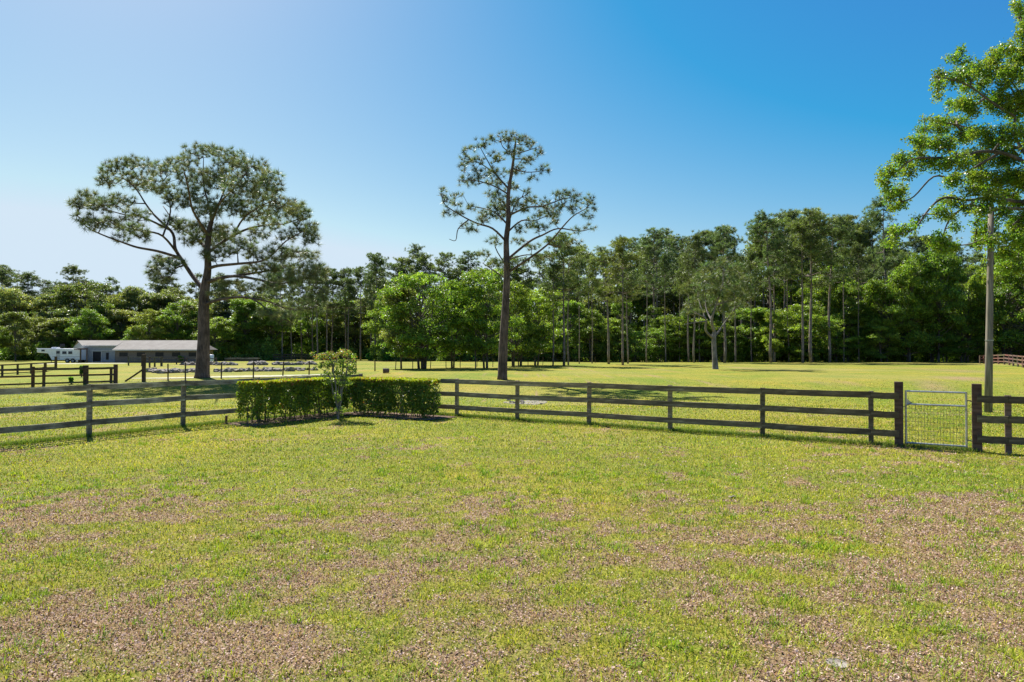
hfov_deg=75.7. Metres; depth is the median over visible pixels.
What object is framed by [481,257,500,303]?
pine tree
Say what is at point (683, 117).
sky
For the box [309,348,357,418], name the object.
leggy shrub
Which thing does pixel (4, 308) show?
oak tree
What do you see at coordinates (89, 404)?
rail fence
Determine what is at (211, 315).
oak tree
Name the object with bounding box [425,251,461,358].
pine tree
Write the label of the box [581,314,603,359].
oak tree
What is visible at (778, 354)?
oak tree
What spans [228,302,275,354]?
oak tree
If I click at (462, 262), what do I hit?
pine tree
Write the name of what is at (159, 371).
rubble lump
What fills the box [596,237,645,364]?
pine tree
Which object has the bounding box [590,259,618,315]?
pine tree
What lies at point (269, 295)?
pine tree
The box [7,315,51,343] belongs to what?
oak tree
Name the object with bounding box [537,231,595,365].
pine tree
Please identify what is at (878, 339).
oak tree
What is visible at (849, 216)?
pine tree
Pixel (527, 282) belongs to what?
pine tree
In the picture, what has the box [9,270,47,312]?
pine tree
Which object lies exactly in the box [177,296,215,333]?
oak tree
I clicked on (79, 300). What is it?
oak tree
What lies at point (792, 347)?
oak tree
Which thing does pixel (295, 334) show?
oak tree
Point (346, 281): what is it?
pine tree
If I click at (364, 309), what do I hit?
oak tree
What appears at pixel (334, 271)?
pine tree
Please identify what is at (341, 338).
oak tree
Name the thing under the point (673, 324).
oak tree
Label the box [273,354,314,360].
rail fence
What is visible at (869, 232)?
pine tree
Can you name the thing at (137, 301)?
oak tree
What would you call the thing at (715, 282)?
oak tree
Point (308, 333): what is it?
oak tree
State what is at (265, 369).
rubble lump
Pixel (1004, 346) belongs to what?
oak tree
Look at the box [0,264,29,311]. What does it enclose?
pine tree
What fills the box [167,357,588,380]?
wire fence
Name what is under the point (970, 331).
oak tree
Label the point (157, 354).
window
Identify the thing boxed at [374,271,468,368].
oak tree
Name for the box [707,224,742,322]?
pine tree
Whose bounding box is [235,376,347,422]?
hedge
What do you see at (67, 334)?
oak tree
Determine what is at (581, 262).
pine tree
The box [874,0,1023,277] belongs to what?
shade tree
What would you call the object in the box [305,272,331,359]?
pine tree
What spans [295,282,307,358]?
pine tree
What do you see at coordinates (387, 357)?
bush
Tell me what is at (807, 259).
pine tree
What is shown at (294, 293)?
pine tree
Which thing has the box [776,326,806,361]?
oak tree
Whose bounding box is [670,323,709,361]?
oak tree
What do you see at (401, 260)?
pine tree
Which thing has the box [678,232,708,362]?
pine tree
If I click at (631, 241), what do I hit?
pine tree
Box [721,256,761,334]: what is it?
pine tree
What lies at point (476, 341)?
oak tree
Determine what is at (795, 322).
oak tree
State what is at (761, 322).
oak tree
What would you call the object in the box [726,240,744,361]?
pine tree
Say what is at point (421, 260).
pine tree
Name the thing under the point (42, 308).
oak tree
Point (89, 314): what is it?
oak tree
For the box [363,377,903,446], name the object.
rail fence
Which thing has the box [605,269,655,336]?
oak tree
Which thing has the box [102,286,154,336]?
oak tree
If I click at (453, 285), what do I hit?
oak tree
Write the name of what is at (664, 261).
pine tree
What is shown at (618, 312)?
oak tree
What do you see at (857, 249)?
pine tree
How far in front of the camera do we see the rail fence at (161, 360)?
88.73 m
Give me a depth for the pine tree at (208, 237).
48.43 m
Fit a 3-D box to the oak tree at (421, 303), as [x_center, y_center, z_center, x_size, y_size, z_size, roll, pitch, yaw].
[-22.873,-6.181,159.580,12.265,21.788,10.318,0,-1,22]
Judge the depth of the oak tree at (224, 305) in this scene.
152.79 m
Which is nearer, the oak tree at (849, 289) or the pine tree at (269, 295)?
the oak tree at (849, 289)
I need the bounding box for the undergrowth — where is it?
[0,324,1023,361]
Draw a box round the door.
[93,352,100,360]
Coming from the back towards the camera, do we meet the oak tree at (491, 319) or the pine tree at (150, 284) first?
the pine tree at (150, 284)
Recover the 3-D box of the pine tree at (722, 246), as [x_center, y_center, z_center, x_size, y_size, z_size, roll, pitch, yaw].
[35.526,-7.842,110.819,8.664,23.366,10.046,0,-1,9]
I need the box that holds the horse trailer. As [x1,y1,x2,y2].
[37,347,85,362]
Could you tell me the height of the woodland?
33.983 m
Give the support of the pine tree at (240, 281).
on the ground at (942, 375)
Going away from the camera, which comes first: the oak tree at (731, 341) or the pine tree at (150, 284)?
the oak tree at (731, 341)
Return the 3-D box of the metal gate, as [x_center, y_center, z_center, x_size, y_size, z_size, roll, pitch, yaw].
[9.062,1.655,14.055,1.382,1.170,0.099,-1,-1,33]
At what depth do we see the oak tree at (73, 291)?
146.13 m
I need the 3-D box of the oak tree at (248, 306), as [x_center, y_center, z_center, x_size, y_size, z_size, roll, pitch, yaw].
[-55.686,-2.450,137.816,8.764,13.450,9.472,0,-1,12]
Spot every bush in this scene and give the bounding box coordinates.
[366,353,377,360]
[382,354,391,360]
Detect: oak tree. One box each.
[0,285,40,349]
[0,290,31,312]
[0,311,35,360]
[0,326,17,349]
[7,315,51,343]
[19,298,50,341]
[31,292,71,342]
[35,322,57,348]
[38,317,73,348]
[45,280,141,338]
[50,285,93,338]
[54,316,88,344]
[64,308,113,339]
[81,301,119,339]
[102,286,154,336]
[104,309,143,339]
[119,325,157,339]
[120,287,156,336]
[125,308,177,339]
[129,291,179,336]
[143,286,193,319]
[143,323,188,339]
[153,299,197,339]
[175,299,226,344]
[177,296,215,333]
[188,316,236,360]
[196,307,231,333]
[210,288,244,355]
[210,320,239,360]
[224,298,253,353]
[225,298,265,354]
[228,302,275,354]
[243,292,279,346]
[247,314,288,335]
[248,299,301,348]
[283,311,310,351]
[288,303,328,353]
[307,307,335,347]
[310,302,353,350]
[330,300,362,349]
[335,307,368,352]
[354,279,397,339]
[354,308,380,342]
[361,299,388,344]
[361,299,399,355]
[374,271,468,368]
[379,287,422,368]
[408,281,434,331]
[424,279,479,367]
[438,311,462,356]
[448,290,470,341]
[450,267,525,367]
[463,299,490,368]
[485,280,539,365]
[487,302,514,322]
[508,287,568,364]
[509,305,542,365]
[510,278,540,309]
[532,278,578,327]
[533,315,568,360]
[544,332,562,360]
[548,298,577,344]
[554,300,585,361]
[568,307,611,361]
[569,334,585,358]
[573,279,627,327]
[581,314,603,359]
[581,317,630,355]
[603,327,631,361]
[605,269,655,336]
[610,302,636,350]
[617,331,654,361]
[633,260,700,327]
[638,327,677,361]
[639,304,665,345]
[653,314,698,361]
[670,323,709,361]
[677,281,721,320]
[678,317,728,361]
[679,255,758,368]
[692,305,720,346]
[706,322,744,361]
[707,268,761,333]
[716,326,750,359]
[726,307,778,361]
[728,334,742,346]
[743,243,799,339]
[754,317,776,346]
[759,329,784,357]
[760,243,842,342]
[760,311,788,361]
[775,303,844,358]
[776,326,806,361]
[781,307,800,344]
[796,265,856,339]
[804,337,823,361]
[805,313,868,361]
[827,311,869,361]
[828,251,880,307]
[832,279,868,345]
[839,312,887,360]
[852,245,907,307]
[859,274,928,361]
[859,285,894,333]
[860,317,903,361]
[881,251,945,361]
[882,312,924,360]
[896,287,929,324]
[902,309,963,361]
[904,248,970,361]
[928,317,997,361]
[932,256,961,361]
[947,263,993,361]
[955,251,1023,361]
[962,325,984,361]
[963,270,1020,325]
[975,255,1023,347]
[993,338,1022,357]
[1009,329,1023,361]
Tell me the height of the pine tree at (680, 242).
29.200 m
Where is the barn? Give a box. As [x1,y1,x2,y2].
[60,340,217,362]
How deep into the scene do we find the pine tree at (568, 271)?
92.87 m
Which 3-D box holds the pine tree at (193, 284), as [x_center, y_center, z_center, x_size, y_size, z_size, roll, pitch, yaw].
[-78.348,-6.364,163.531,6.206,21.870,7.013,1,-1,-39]
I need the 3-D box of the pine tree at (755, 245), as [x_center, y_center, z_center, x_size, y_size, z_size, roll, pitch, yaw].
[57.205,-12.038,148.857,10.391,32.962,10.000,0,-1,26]
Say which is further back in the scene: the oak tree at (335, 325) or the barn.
the oak tree at (335, 325)
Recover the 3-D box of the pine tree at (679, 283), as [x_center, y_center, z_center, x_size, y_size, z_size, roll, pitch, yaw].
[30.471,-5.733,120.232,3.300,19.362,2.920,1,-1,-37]
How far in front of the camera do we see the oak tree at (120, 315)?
141.71 m
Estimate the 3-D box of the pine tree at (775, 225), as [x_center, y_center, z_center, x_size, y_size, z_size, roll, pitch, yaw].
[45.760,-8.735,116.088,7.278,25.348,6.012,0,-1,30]
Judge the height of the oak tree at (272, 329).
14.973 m
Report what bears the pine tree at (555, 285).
on the ground at (942, 375)
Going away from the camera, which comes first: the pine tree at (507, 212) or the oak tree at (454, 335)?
the pine tree at (507, 212)
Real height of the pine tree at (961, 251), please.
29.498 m
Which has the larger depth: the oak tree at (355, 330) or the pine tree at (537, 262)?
the oak tree at (355, 330)
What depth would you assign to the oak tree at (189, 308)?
140.55 m
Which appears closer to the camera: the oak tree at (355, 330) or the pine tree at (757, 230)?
the pine tree at (757, 230)
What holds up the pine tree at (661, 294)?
on the ground at (942, 375)
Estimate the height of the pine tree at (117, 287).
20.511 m
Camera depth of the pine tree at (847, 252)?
119.08 m
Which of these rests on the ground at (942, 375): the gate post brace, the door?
the gate post brace
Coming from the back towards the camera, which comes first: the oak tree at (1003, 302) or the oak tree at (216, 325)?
the oak tree at (1003, 302)
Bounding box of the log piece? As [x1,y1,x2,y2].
[383,368,388,372]
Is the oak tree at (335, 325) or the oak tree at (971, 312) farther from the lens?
the oak tree at (335, 325)
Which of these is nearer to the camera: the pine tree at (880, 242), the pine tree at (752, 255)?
the pine tree at (752, 255)
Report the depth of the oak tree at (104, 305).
141.93 m
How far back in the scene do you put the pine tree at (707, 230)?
150.20 m
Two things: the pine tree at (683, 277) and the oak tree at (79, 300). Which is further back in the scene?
the oak tree at (79, 300)
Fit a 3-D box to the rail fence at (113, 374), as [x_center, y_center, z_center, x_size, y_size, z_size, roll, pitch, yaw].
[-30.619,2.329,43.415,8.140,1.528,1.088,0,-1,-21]
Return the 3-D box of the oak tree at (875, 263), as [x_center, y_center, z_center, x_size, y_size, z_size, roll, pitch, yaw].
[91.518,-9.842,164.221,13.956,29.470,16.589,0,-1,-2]
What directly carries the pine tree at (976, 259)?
on the ground at (942, 375)
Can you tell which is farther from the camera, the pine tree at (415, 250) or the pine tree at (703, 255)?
the pine tree at (415, 250)
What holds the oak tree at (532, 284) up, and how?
on the ground at (942, 375)
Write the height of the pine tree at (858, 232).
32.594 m
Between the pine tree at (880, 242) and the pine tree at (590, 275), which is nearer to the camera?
the pine tree at (590, 275)
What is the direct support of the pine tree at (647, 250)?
on the ground at (942, 375)
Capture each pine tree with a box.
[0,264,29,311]
[0,266,27,310]
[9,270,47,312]
[33,279,56,308]
[42,279,70,316]
[53,263,88,310]
[65,138,330,377]
[72,278,93,338]
[86,286,122,300]
[104,277,122,297]
[144,280,168,308]
[149,275,185,294]
[164,283,190,311]
[183,273,202,328]
[195,275,225,313]
[211,272,240,317]
[232,269,254,295]
[263,281,285,351]
[265,271,299,357]
[283,281,299,355]
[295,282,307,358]
[304,279,322,358]
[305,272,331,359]
[306,267,346,359]
[318,268,346,359]
[331,267,359,357]
[337,268,360,359]
[341,266,377,359]
[358,251,391,344]
[359,267,381,345]
[368,256,386,339]
[377,262,410,300]
[392,256,419,288]
[403,243,433,326]
[411,252,445,347]
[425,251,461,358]
[436,128,598,379]
[441,268,468,308]
[450,250,488,359]
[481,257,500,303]
[490,257,513,299]
[502,255,532,292]
[510,256,537,294]
[530,253,552,306]
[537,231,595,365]
[537,266,564,310]
[540,251,567,365]
[558,240,583,364]
[559,266,579,319]
[560,244,591,326]
[569,257,591,363]
[576,251,600,324]
[584,254,601,362]
[585,245,633,363]
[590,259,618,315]
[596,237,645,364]
[606,234,634,326]
[613,237,643,344]
[617,250,640,363]
[620,252,662,332]
[624,227,684,345]
[632,234,682,315]
[637,244,657,362]
[657,252,674,361]
[659,234,685,315]
[668,236,708,312]
[672,259,686,361]
[673,239,699,361]
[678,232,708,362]
[679,230,720,303]
[685,247,709,361]
[698,225,752,362]
[698,229,735,307]
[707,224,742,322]
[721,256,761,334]
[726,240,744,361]
[735,238,780,333]
[742,219,783,307]
[742,248,762,361]
[743,208,799,362]
[751,222,793,361]
[762,216,806,335]
[773,207,847,362]
[773,208,807,309]
[775,215,825,362]
[779,233,797,361]
[785,218,827,304]
[799,213,857,361]
[803,217,865,283]
[806,213,846,291]
[829,213,871,307]
[832,238,857,361]
[840,223,882,326]
[844,241,871,361]
[853,222,894,284]
[858,194,906,283]
[868,223,908,272]
[879,250,918,285]
[891,231,934,284]
[910,235,950,288]
[927,234,970,284]
[947,248,972,312]
[961,251,986,290]
[963,242,986,281]
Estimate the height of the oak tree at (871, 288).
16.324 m
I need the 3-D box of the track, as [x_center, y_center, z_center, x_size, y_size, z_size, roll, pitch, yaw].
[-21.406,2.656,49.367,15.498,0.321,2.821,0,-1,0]
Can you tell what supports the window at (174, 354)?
in the barn
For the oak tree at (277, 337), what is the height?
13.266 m
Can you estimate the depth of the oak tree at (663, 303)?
160.62 m
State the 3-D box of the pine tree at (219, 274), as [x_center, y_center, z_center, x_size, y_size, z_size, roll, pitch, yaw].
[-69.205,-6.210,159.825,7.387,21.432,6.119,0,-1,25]
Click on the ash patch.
(534, 403)
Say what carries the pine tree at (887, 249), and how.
on the ground at (942, 375)
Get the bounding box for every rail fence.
[0,356,56,375]
[0,364,117,386]
[0,374,362,435]
[128,355,216,367]
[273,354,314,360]
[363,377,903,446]
[971,384,1023,453]
[979,354,1023,367]
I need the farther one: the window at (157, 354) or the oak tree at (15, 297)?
the oak tree at (15, 297)
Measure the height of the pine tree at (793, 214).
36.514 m
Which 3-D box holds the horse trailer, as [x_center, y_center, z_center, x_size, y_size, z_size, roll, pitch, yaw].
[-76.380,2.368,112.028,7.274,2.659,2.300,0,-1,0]
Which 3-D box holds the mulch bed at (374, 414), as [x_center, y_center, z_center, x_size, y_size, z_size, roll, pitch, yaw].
[-3.749,2.370,21.061,4.039,0.010,1.487,0,-1,31]
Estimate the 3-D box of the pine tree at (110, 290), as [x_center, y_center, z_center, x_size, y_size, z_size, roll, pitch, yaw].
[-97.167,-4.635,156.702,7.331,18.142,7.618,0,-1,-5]
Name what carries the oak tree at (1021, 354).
on the ground at (942, 375)
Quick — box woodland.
[2,243,1014,357]
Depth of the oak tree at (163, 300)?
149.61 m
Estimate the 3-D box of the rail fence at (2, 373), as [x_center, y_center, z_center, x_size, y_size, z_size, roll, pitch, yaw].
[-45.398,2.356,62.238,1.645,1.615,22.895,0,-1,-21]
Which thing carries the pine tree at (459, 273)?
on the ground at (942, 375)
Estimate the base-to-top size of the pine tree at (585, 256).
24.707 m
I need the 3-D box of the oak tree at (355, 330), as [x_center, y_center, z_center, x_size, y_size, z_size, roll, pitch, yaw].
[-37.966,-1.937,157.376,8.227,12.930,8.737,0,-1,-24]
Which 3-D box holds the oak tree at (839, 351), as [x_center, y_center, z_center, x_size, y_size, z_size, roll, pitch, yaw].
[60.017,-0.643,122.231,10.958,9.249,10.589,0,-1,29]
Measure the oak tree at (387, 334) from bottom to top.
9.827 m
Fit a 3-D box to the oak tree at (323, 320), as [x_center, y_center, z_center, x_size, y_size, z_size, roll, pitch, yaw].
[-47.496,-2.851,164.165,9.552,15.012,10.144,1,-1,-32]
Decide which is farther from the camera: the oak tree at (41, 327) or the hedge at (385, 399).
the oak tree at (41, 327)
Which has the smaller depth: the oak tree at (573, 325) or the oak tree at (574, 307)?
the oak tree at (574, 307)
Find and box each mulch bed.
[226,412,346,425]
[341,411,454,419]
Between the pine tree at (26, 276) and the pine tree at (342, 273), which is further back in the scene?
the pine tree at (26, 276)
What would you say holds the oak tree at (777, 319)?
on the ground at (942, 375)
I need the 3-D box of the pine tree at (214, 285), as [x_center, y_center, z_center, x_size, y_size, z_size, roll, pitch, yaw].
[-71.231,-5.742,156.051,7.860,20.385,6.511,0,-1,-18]
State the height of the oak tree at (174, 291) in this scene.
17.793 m
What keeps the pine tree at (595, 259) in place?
on the ground at (942, 375)
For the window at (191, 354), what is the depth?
111.94 m
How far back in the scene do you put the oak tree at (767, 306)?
160.44 m
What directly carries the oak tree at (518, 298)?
on the ground at (942, 375)
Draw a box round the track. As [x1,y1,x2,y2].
[159,374,325,378]
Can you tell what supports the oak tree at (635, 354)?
on the ground at (942, 375)
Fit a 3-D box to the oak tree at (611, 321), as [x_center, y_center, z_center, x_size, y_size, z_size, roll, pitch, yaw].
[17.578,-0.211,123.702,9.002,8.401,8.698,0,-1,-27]
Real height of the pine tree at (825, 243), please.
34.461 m
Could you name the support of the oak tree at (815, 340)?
on the ground at (942, 375)
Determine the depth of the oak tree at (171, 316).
135.09 m
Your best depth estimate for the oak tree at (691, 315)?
162.83 m
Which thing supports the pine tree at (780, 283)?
on the ground at (942, 375)
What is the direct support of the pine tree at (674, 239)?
on the ground at (942, 375)
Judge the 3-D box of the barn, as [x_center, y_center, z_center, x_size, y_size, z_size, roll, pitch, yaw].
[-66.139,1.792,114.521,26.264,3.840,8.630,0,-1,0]
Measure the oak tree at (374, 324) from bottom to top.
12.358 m
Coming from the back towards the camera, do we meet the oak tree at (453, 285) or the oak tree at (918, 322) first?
the oak tree at (918, 322)
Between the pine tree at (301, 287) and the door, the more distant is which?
the pine tree at (301, 287)
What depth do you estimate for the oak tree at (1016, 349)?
119.42 m
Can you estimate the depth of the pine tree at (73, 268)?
159.81 m
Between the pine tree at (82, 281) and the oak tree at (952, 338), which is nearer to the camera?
the oak tree at (952, 338)
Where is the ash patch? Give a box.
[504,400,546,404]
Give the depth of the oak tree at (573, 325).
131.93 m
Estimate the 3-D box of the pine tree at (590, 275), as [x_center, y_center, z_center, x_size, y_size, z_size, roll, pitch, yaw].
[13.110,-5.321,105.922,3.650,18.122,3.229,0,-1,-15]
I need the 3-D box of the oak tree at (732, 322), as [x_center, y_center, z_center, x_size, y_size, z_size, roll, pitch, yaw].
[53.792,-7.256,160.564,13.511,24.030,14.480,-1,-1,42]
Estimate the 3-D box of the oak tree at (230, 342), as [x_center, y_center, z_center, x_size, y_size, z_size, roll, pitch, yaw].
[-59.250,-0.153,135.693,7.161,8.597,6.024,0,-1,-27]
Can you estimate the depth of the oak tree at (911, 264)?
117.19 m
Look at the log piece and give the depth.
51.52 m
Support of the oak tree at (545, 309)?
on the ground at (942, 375)
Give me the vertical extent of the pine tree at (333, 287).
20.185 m
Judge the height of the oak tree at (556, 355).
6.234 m
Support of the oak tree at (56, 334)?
on the ground at (942, 375)
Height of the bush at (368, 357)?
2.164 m
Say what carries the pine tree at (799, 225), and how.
on the ground at (942, 375)
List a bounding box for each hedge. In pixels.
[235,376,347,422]
[344,376,441,417]
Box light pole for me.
[984,207,1023,412]
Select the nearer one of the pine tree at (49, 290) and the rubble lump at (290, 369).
the rubble lump at (290, 369)
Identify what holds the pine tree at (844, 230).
on the ground at (942, 375)
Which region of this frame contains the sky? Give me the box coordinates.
[0,0,1023,323]
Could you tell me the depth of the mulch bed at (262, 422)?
19.57 m
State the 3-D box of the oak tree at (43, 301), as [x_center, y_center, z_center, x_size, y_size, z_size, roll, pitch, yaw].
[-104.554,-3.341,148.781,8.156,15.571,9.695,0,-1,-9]
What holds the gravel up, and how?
on the ground at (942, 375)
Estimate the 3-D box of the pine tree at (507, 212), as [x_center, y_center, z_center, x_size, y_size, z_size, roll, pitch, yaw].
[0.990,-6.235,48.310,11.409,18.303,8.692,0,-1,14]
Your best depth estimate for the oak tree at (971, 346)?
120.23 m
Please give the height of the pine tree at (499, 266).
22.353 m
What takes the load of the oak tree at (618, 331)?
on the ground at (942, 375)
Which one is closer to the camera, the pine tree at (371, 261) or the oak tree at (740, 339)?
the oak tree at (740, 339)
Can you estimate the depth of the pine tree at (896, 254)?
148.13 m
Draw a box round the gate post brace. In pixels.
[125,354,145,381]
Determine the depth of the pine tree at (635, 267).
155.95 m
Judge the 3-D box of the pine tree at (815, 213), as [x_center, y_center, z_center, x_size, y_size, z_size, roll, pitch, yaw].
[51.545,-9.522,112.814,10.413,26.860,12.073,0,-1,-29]
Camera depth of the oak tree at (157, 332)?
137.35 m
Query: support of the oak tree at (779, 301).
on the ground at (942, 375)
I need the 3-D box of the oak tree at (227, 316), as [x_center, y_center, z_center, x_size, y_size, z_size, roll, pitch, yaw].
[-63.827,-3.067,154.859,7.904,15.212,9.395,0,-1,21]
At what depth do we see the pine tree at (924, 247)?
151.39 m
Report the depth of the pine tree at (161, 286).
160.51 m
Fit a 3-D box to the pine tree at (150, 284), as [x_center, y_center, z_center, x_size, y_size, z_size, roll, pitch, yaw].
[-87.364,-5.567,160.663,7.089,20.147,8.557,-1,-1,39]
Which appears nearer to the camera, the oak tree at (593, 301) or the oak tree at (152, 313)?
the oak tree at (152, 313)
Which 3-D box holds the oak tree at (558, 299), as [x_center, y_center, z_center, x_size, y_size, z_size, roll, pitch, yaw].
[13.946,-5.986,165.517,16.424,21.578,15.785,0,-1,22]
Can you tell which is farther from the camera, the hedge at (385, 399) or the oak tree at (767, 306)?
the oak tree at (767, 306)
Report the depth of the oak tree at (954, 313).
119.25 m
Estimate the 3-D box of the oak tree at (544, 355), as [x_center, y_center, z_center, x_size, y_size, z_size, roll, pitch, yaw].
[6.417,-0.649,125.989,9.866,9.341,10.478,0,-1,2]
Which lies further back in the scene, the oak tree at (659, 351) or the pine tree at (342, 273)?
the pine tree at (342, 273)
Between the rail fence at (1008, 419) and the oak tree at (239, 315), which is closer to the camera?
the rail fence at (1008, 419)
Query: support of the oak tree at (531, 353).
on the ground at (942, 375)
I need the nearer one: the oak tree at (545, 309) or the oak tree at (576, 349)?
the oak tree at (545, 309)
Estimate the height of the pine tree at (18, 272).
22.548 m
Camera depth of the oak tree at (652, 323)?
126.13 m
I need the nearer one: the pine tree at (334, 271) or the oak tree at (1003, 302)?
the pine tree at (334, 271)
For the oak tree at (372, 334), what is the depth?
153.87 m
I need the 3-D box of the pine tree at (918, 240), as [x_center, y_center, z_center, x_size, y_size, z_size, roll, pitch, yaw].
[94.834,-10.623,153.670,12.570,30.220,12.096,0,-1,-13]
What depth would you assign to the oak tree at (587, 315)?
120.01 m
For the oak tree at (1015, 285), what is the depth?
113.79 m
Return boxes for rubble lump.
[156,369,165,373]
[262,367,272,371]
[285,367,295,370]
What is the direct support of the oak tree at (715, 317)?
on the ground at (942, 375)
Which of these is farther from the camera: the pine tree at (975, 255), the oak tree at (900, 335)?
the pine tree at (975, 255)
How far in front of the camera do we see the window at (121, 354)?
111.94 m
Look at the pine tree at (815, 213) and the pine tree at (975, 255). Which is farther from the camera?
the pine tree at (975, 255)
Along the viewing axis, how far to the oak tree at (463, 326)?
127.89 m
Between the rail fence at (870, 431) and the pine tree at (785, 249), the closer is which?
the rail fence at (870, 431)
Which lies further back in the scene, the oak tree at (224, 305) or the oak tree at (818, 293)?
the oak tree at (224, 305)
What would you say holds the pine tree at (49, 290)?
on the ground at (942, 375)
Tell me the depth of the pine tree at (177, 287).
161.88 m
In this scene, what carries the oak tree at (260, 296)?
on the ground at (942, 375)
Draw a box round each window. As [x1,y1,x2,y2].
[119,352,127,356]
[136,352,144,356]
[155,352,163,356]
[172,352,179,356]
[188,352,196,356]
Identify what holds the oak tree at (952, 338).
on the ground at (942, 375)
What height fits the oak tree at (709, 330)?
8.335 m
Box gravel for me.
[47,363,115,363]
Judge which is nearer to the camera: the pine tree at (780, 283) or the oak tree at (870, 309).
the oak tree at (870, 309)
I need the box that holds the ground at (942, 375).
[0,359,1023,681]
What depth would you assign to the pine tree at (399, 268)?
140.56 m
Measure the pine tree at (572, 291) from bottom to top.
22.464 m
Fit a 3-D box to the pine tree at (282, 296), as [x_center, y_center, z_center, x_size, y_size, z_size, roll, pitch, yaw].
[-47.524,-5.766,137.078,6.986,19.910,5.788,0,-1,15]
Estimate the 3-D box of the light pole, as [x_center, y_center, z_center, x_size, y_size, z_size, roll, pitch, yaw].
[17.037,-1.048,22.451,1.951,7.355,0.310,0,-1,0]
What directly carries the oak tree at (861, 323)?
on the ground at (942, 375)
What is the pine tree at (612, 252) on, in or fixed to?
on the ground at (942, 375)
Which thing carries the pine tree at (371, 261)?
on the ground at (942, 375)
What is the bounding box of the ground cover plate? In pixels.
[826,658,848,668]
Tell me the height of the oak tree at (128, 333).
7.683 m
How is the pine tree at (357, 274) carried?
on the ground at (942, 375)
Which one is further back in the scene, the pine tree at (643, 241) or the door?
the pine tree at (643, 241)
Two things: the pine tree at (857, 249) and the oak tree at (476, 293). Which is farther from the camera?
the pine tree at (857, 249)
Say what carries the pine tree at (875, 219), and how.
on the ground at (942, 375)
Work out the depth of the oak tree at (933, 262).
116.34 m
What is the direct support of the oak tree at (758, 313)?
on the ground at (942, 375)
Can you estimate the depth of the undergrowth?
127.64 m
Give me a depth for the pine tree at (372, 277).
136.19 m
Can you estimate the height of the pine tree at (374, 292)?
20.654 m
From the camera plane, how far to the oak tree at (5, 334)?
124.98 m
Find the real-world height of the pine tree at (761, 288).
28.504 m
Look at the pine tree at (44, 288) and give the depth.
164.78 m
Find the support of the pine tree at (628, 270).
on the ground at (942, 375)
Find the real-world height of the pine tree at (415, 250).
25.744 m
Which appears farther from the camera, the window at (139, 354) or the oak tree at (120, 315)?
the oak tree at (120, 315)
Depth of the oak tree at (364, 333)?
160.69 m
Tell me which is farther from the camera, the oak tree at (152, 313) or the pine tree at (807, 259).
the pine tree at (807, 259)
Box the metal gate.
[904,390,971,447]
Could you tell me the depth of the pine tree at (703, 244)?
150.61 m
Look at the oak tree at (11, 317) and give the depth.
125.43 m
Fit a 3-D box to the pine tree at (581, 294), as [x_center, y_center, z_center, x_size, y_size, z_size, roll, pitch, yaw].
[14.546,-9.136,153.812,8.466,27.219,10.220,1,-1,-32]
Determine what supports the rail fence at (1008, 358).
on the ground at (942, 375)
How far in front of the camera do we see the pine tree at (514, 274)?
138.49 m
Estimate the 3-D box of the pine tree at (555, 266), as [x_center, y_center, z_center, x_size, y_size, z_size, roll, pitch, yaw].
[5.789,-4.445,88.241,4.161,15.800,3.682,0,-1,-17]
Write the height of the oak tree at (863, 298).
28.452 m
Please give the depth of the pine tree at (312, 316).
149.61 m
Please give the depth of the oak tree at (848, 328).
121.29 m
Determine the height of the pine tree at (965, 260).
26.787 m

